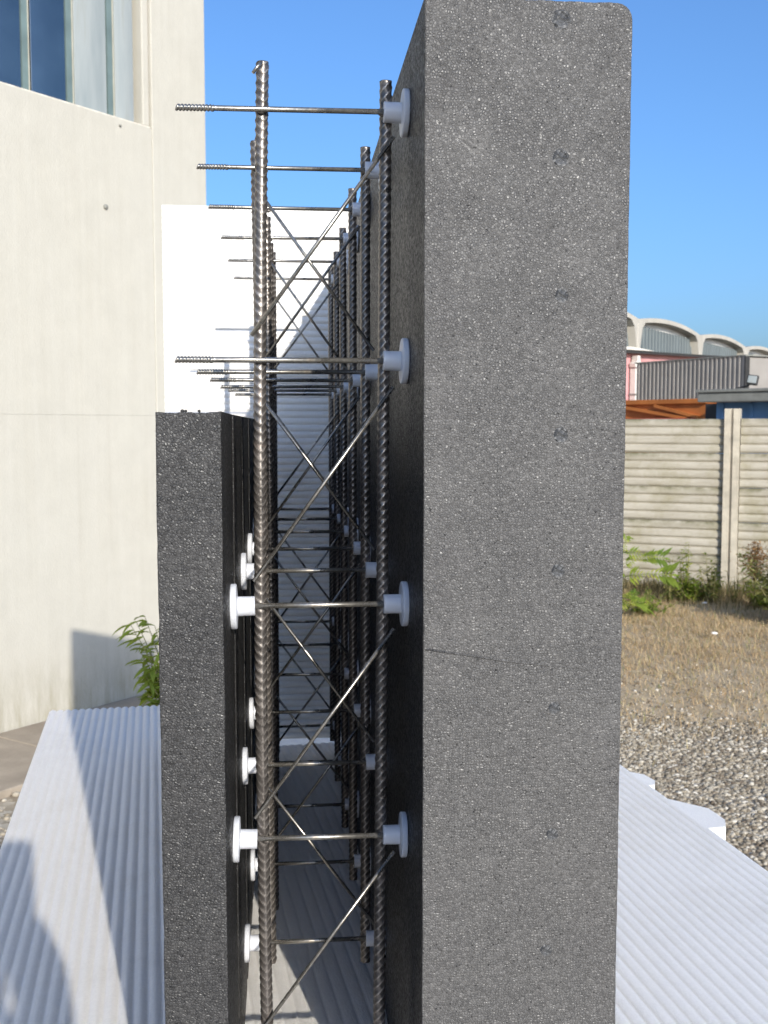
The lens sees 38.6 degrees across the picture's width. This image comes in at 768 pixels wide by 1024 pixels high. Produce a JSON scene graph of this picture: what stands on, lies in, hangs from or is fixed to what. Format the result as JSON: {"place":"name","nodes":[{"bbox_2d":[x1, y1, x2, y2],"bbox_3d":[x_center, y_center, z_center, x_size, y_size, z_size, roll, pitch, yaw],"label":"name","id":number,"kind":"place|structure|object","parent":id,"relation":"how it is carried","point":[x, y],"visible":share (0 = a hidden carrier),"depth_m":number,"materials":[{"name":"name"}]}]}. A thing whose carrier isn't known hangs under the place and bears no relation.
{"place":"outdoors","nodes":[
{"label":"outdoors","id":0,"kind":"place"},
{"bbox_2d":[0,791,19,835],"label":"gravel","id":1,"kind":"structure","parent":0,"point":[13,794],"depth_m":4.49,"materials":[{"name":"beige gravel"}]},
{"bbox_2d":[0,694,159,798],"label":"concrete path","id":2,"kind":"structure","parent":0,"point":[18,746],"depth_m":5.29,"materials":[{"name":"beige concrete"}]},
{"bbox_2d":[0,518,767,865],"bbox_3d":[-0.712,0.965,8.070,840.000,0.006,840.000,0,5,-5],"label":"ground","id":3,"kind":"structure","parent":0,"point":[8,806],"depth_m":6.86,"materials":[{"name":"grey gravel"}]},
{"bbox_2d":[0,0,205,732],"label":"building","id":4,"kind":"structure","parent":3,"relation":"on","point":[102,148],"depth_m":5.96,"materials":[{"name":"beige paint"}]},
{"bbox_2d":[0,0,149,127],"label":"window","id":5,"kind":"structure","parent":4,"relation":"in","point":[92,55],"depth_m":5.89,"materials":[{"name":"glass"}]},
{"bbox_2d":[113,615,159,706],"bbox_3d":[-1.135,0.838,5.562,0.488,0.653,0.390,-2,5,-18],"label":"leafy bush","id":6,"kind":"object","parent":3,"relation":"on","point":[150,677],"visible":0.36,"depth_m":5.47,"materials":[{"name":"green plant"}]},
{"bbox_2d":[622,574,655,616],"bbox_3d":[1.915,0.666,9.019,0.704,0.452,0.436,0,5,-5],"label":"fern leaved sapling","id":7,"kind":"object","parent":3,"relation":"on","point":[633,597],"visible":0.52,"depth_m":9.00,"materials":[{"name":"green plant"}]},
{"bbox_2d":[622,586,677,613],"bbox_3d":[2.204,0.765,9.393,0.485,0.244,0.660,-1,5,-13],"label":"tall weed","id":8,"kind":"object","parent":3,"relation":"on","point":[650,605],"visible":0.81,"depth_m":9.34,"materials":[{"name":"green plant"}]},
{"bbox_2d":[623,533,680,590],"bbox_3d":[2.203,0.494,9.586,0.892,0.702,0.437,3,5,31],"label":"fern leaved sapling","id":9,"kind":"object","parent":3,"relation":"on","point":[671,580],"visible":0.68,"depth_m":9.35,"materials":[{"name":"green plant"}]},
{"bbox_2d":[660,556,678,602],"bbox_3d":[2.579,0.604,9.883,0.179,0.435,0.238,0,5,-5],"label":"tall weed","id":10,"kind":"object","parent":3,"relation":"on","point":[669,591],"visible":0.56,"depth_m":9.89,"materials":[{"name":"green plant"}]},
{"bbox_2d":[626,399,716,452],"bbox_3d":[5.283,-1.005,19.152,2.040,1.877,2.368,-3,6,-35],"label":"orange skip","id":11,"kind":"object","parent":3,"relation":"on","point":[669,409],"visible":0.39,"depth_m":18.25,"materials":[{"name":"paint"}]},
{"bbox_2d":[626,347,718,399],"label":"pink building","id":12,"kind":"structure","parent":3,"relation":"on","point":[634,355],"depth_m":38.08,"materials":[{"name":"paint"}]},
{"bbox_2d":[676,542,693,600],"bbox_3d":[2.745,0.541,9.983,0.205,0.544,0.224,2,5,20],"label":"tall weed","id":13,"kind":"object","parent":3,"relation":"on","point":[686,571],"visible":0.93,"depth_m":9.99,"materials":[{"name":"green plant"}]},
{"bbox_2d":[620,659,767,870],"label":"gravel","id":14,"kind":"structure","parent":3,"relation":"on","point":[758,749],"depth_m":5.16,"materials":[{"name":"grey gravel"}]},
{"bbox_2d":[623,409,767,590],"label":"fence","id":15,"kind":"object","parent":3,"relation":"on","point":[694,477],"visible":0.19,"depth_m":10.63,"materials":[{"name":"concrete"}]},
{"bbox_2d":[666,572,724,601],"bbox_3d":[2.808,0.702,10.046,0.566,0.292,0.461,0,5,-5],"label":"tall weed","id":16,"kind":"object","parent":3,"relation":"on","point":[691,593],"visible":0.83,"depth_m":9.96,"materials":[{"name":"green plant"}]},
{"bbox_2d":[627,312,767,355],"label":"warehouse","id":17,"kind":"structure","parent":3,"relation":"on","point":[659,335],"depth_m":50.80,"materials":[{"name":"concrete"}]},
{"bbox_2d":[635,355,767,399],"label":"corrugated shed","id":18,"kind":"structure","parent":3,"relation":"on","point":[677,379],"depth_m":29.02,"materials":[{"name":"grey metal"}]},
{"bbox_2d":[694,552,723,602],"bbox_3d":[2.948,0.610,9.924,0.233,0.463,0.286,4,6,40],"label":"tall weed","id":19,"kind":"object","parent":3,"relation":"on","point":[713,582],"visible":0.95,"depth_m":9.90,"materials":[{"name":"green plant"}]},
{"bbox_2d":[705,404,716,521],"bbox_3d":[5.164,-0.736,17.307,0.080,1.932,0.210,-4,6,-41],"label":"dark steel door","id":20,"kind":"structure","parent":3,"relation":"on","point":[710,411],"depth_m":17.22,"materials":[{"name":"metal"}]},
{"bbox_2d":[695,388,767,523],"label":"blue cabin","id":21,"kind":"object","parent":3,"relation":"on","point":[751,403],"visible":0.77,"depth_m":15.74,"materials":[{"name":"metal"}]},
{"bbox_2d":[735,374,758,388],"bbox_3d":[5.189,-1.853,15.693,0.122,0.225,0.349,-4,6,-43],"label":"floodlight","id":22,"kind":"object","parent":21,"relation":"on","point":[752,379],"visible":0.96,"depth_m":15.60,"materials":[{"name":"metal"}]},
{"bbox_2d":[724,570,740,602],"bbox_3d":[3.152,0.676,9.863,0.160,0.298,0.163,-2,5,-26],"label":"tall weed","id":23,"kind":"object","parent":3,"relation":"on","point":[734,597],"visible":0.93,"depth_m":9.88,"materials":[{"name":"green plant"}]},
{"bbox_2d":[728,541,767,609],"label":"dock weed","id":24,"kind":"object","parent":3,"relation":"on","point":[755,548],"visible":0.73,"depth_m":9.48,"materials":[{"name":"brown plant"}]},
{"bbox_2d":[736,547,767,609],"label":"dry shrub","id":25,"kind":"object","parent":3,"relation":"on","point":[761,578],"visible":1,"depth_m":8.73,"materials":[{"name":"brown plant"}]},
{"bbox_2d":[740,575,767,607],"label":"tall weed","id":26,"kind":"object","parent":3,"relation":"on","point":[758,603],"visible":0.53,"depth_m":9.60,"materials":[{"name":"green plant"}]},
{"bbox_2d":[204,0,767,347],"label":"sky","id":27,"kind":"structure","parent":0,"point":[698,248],"materials":[{"name":"blue"}]},
{"bbox_2d":[620,584,767,786],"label":"dry grass","id":28,"kind":"structure","parent":0,"point":[701,624],"depth_m":7.81,"materials":[{"name":"beige plant"}]},
{"bbox_2d":[622,572,767,611],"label":"fence foot grass","id":29,"kind":"structure","parent":0,"point":[629,585],"depth_m":10.24,"materials":[{"name":"green plant"}]},
{"bbox_3d":[0.005,0.720,1.493,0.940,0.252,1.640,-1,5,-12],"label":"foam block","id":30,"kind":"object","parent":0,"visible":0},
{"bbox_2d":[279,738,334,745],"bbox_3d":[-0.011,0.560,1.508,0.960,0.050,1.740,-1,5,-12],"label":"foam board","id":31,"kind":"object","parent":30,"relation":"on","point":[295,742],"visible":0.02,"depth_m":2.27,"materials":[{"name":"white plastic"}]},
{"bbox_2d":[0,705,164,1023],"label":"ribbed sheet","id":32,"kind":"object","parent":31,"relation":"on","point":[81,913],"visible":0.9,"depth_m":1.46,"materials":[{"name":"white plastic"}]},
{"bbox_2d":[245,742,767,1023],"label":"ribbed sheet","id":33,"kind":"object","parent":31,"relation":"on","point":[692,925],"visible":0.26,"depth_m":1.33,"materials":[{"name":"white plastic"}]},
{"bbox_2d":[155,409,256,1023],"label":"short insulation panel","id":34,"kind":"object","parent":33,"relation":"on","point":[204,490],"visible":0.98,"depth_m":0.79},
{"bbox_2d":[162,205,347,738],"bbox_3d":[-0.158,-0.066,2.082,0.500,0.998,0.051,0,5,-5],"label":"ribbed sheet","id":35,"kind":"object","parent":33,"relation":"on","point":[208,304],"visible":0.32,"depth_m":2.03,"materials":[{"name":"white plastic"}]},
{"bbox_2d":[234,266,340,752],"bbox_3d":[-0.161,0.004,1.880,0.184,0.840,0.037,0,5,-5],"label":"rebar truss","id":36,"kind":"object","parent":33,"relation":"on","point":[330,508],"visible":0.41,"depth_m":1.88,"materials":[{"name":"metal"}]},
{"bbox_2d":[208,188,370,909],"bbox_3d":[-0.108,0.054,1.284,0.185,0.854,0.037,0,5,-5],"label":"rebar truss","id":37,"kind":"object","parent":33,"relation":"on","point":[353,380],"visible":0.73,"depth_m":1.28,"materials":[{"name":"metal"}]},
{"bbox_2d":[220,225,358,827],"bbox_3d":[-0.126,0.040,1.483,0.184,0.844,0.037,0,5,-5],"label":"rebar truss","id":38,"kind":"object","parent":33,"relation":"on","point":[342,238],"visible":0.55,"depth_m":1.49,"materials":[{"name":"metal"}]},
{"bbox_2d":[346,0,631,1023],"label":"tall insulation panel","id":39,"kind":"object","parent":33,"relation":"on","point":[510,226],"visible":1,"depth_m":0.80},
{"bbox_2d":[228,250,348,782],"bbox_3d":[-0.144,0.015,1.681,0.184,0.824,0.037,0,5,-5],"label":"rebar truss","id":40,"kind":"object","parent":39,"relation":"attached to","point":[336,667],"visible":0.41,"depth_m":1.68,"materials":[{"name":"metal"}]},
{"bbox_2d":[196,140,386,963],"bbox_3d":[-0.090,0.054,1.084,0.184,0.824,0.037,0,5,-5],"label":"rebar truss","id":41,"kind":"object","parent":39,"relation":"attached to","point":[367,372],"visible":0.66,"depth_m":1.09,"materials":[{"name":"metal"}]},
{"bbox_2d":[175,60,409,1023],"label":"rebar truss","id":42,"kind":"object","parent":39,"relation":"attached to","point":[389,112],"visible":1,"depth_m":0.89,"materials":[{"name":"metal"}]},
{"bbox_2d":[631,772,654,788],"bbox_3d":[0.434,0.521,2.032,0.123,0.054,0.095,-1,5,-12],"label":"foam offcut","id":43,"kind":"object","parent":30,"relation":"on","point":[649,781],"visible":0.15,"depth_m":2.03,"materials":[{"name":"white plastic"}]},
{"bbox_2d":[669,799,725,840],"bbox_3d":[0.479,0.533,1.881,0.147,0.054,0.210,-1,5,-12],"label":"foam offcut","id":44,"kind":"object","parent":30,"relation":"on","point":[714,822],"visible":0.25,"depth_m":1.83,"materials":[{"name":"white plastic"}]}
]}

